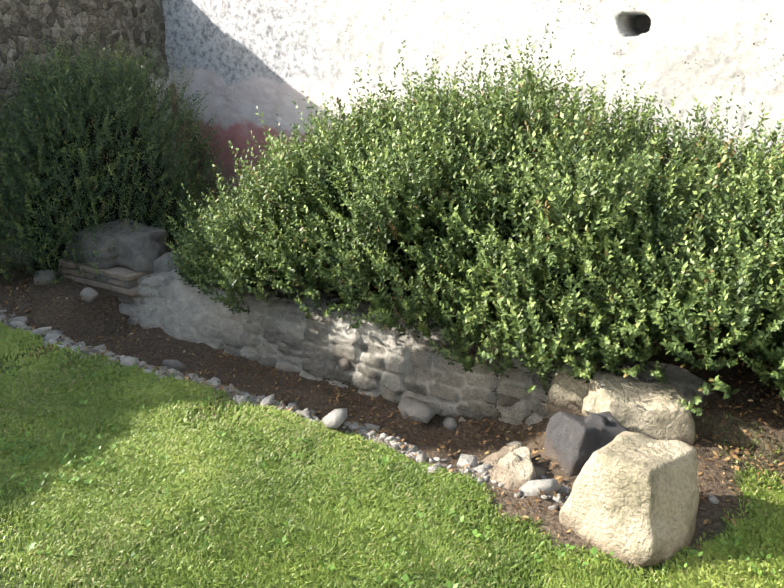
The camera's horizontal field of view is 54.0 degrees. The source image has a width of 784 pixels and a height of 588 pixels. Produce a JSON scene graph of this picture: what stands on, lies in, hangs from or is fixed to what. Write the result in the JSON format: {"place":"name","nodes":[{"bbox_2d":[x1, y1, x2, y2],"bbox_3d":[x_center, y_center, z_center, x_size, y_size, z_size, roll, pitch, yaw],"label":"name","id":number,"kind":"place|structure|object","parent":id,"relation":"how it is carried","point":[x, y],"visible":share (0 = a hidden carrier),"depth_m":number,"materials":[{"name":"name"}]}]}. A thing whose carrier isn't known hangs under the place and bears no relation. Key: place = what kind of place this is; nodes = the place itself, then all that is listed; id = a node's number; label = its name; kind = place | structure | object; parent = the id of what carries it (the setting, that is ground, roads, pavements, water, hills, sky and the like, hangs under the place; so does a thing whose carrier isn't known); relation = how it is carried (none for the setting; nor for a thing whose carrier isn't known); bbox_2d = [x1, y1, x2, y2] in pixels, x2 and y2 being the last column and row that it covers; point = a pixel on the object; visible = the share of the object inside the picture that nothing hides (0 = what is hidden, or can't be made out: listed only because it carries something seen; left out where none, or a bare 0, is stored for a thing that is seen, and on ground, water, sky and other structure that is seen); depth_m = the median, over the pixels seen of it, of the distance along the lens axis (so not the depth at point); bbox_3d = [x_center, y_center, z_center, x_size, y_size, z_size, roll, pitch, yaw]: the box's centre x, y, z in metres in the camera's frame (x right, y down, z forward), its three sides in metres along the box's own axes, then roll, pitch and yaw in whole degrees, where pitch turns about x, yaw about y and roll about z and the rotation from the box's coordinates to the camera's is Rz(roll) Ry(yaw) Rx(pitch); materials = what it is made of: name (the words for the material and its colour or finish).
{"place":"outdoors","nodes":[
{"label":"outdoors","id":0,"kind":"place"},
{"bbox_2d":[0,321,783,587],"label":"lawn","id":1,"kind":"structure","parent":0,"point":[391,496],"depth_m":2.64,"materials":[{"name":"green plant"}]},
{"bbox_2d":[0,327,780,587],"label":"lawn weeds","id":2,"kind":"object","parent":1,"relation":"on","point":[593,551],"visible":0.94,"depth_m":2.75,"materials":[{"name":"green plant"}]},
{"bbox_2d":[0,208,783,587],"bbox_3d":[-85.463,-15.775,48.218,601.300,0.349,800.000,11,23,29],"label":"ground","id":3,"kind":"structure","parent":0,"point":[80,326],"depth_m":3.56,"materials":[{"name":"soil"}]},
{"bbox_2d":[0,0,175,262],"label":"wall","id":4,"kind":"structure","parent":3,"relation":"on","point":[141,23],"depth_m":5.41,"materials":[{"name":"grey stone"}]},
{"bbox_2d":[10,241,179,302],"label":"rocks","id":5,"kind":"object","parent":3,"relation":"on","point":[88,294],"visible":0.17,"depth_m":4.77,"materials":[{"name":"stone"}]},
{"bbox_2d":[56,256,160,299],"bbox_3d":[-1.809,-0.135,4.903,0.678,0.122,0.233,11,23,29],"label":"stone slabs","id":6,"kind":"structure","parent":3,"relation":"on","point":[124,273],"depth_m":4.78,"materials":[{"name":"grey stone"}]},
{"bbox_2d":[64,218,167,272],"bbox_3d":[-1.808,-0.332,4.978,0.827,0.267,0.466,11,23,29],"label":"boulder","id":7,"kind":"object","parent":3,"relation":"on","point":[141,250],"visible":0.75,"depth_m":4.80,"materials":[{"name":"stone"}]},
{"bbox_2d":[0,21,239,284],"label":"bush","id":8,"kind":"object","parent":3,"relation":"on","point":[143,112],"depth_m":4.94,"materials":[{"name":"green plant"}]},
{"bbox_2d":[0,305,718,510],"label":"pebbles","id":9,"kind":"object","parent":3,"relation":"on","point":[415,409],"visible":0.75,"depth_m":3.37,"materials":[{"name":"grey stone"}]},
{"bbox_2d":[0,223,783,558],"bbox_3d":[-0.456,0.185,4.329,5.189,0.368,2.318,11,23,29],"label":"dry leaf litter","id":10,"kind":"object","parent":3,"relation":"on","point":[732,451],"visible":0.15,"depth_m":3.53,"materials":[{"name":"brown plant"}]},
{"bbox_2d":[118,269,714,425],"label":"retaining wall","id":11,"kind":"structure","parent":3,"relation":"on","point":[384,362],"depth_m":3.99,"materials":[{"name":"stone"}]},
{"bbox_2d":[231,320,520,405],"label":"stones","id":12,"kind":"object","parent":11,"relation":"attached to","point":[344,364],"visible":0.4,"depth_m":3.99,"materials":[{"name":"grey stone"}]},
{"bbox_2d":[162,0,783,206],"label":"wall face","id":13,"kind":"object","parent":3,"relation":"on","point":[246,57],"visible":0.27,"depth_m":4.93},
{"bbox_2d":[163,1,783,415],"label":"hedge","id":14,"kind":"object","parent":3,"relation":"on","point":[569,171],"depth_m":3.37,"materials":[{"name":"green plant"}]},
{"bbox_2d":[478,444,545,489],"bbox_3d":[0.450,0.715,2.922,0.312,0.231,0.387,4,20,12],"label":"rock","id":15,"kind":"object","parent":3,"relation":"on","point":[513,467],"visible":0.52,"depth_m":2.85,"materials":[{"name":"beige stone"}]},
{"bbox_2d":[546,355,600,416],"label":"tuff block","id":16,"kind":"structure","parent":3,"relation":"on","point":[566,394],"depth_m":3.31,"materials":[{"name":"beige stone"}]},
{"bbox_2d":[543,411,627,476],"bbox_3d":[0.772,0.570,2.956,0.314,0.244,0.288,-5,21,-14],"label":"rock","id":17,"kind":"object","parent":3,"relation":"on","point":[573,443],"depth_m":2.87,"materials":[{"name":"grey stone"}]},
{"bbox_2d":[559,431,698,568],"bbox_3d":[0.799,0.666,2.525,0.380,0.356,0.369,-18,27,-40],"label":"boulder","id":18,"kind":"object","parent":3,"relation":"on","point":[633,499],"depth_m":2.43,"materials":[{"name":"beige stone"}]},
{"bbox_2d":[582,372,695,444],"bbox_3d":[0.997,0.477,3.126,0.439,0.260,0.236,3,20,8],"label":"boulder","id":19,"kind":"object","parent":3,"relation":"on","point":[652,410],"visible":0.67,"depth_m":3.04,"materials":[{"name":"beige stone"}]},
{"bbox_2d":[636,15,650,32],"bbox_3d":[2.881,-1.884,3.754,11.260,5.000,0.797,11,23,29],"label":"pipe","id":20,"kind":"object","parent":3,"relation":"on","point":[643,24],"depth_m":4.62,"materials":[{"name":"paint"}]}
]}

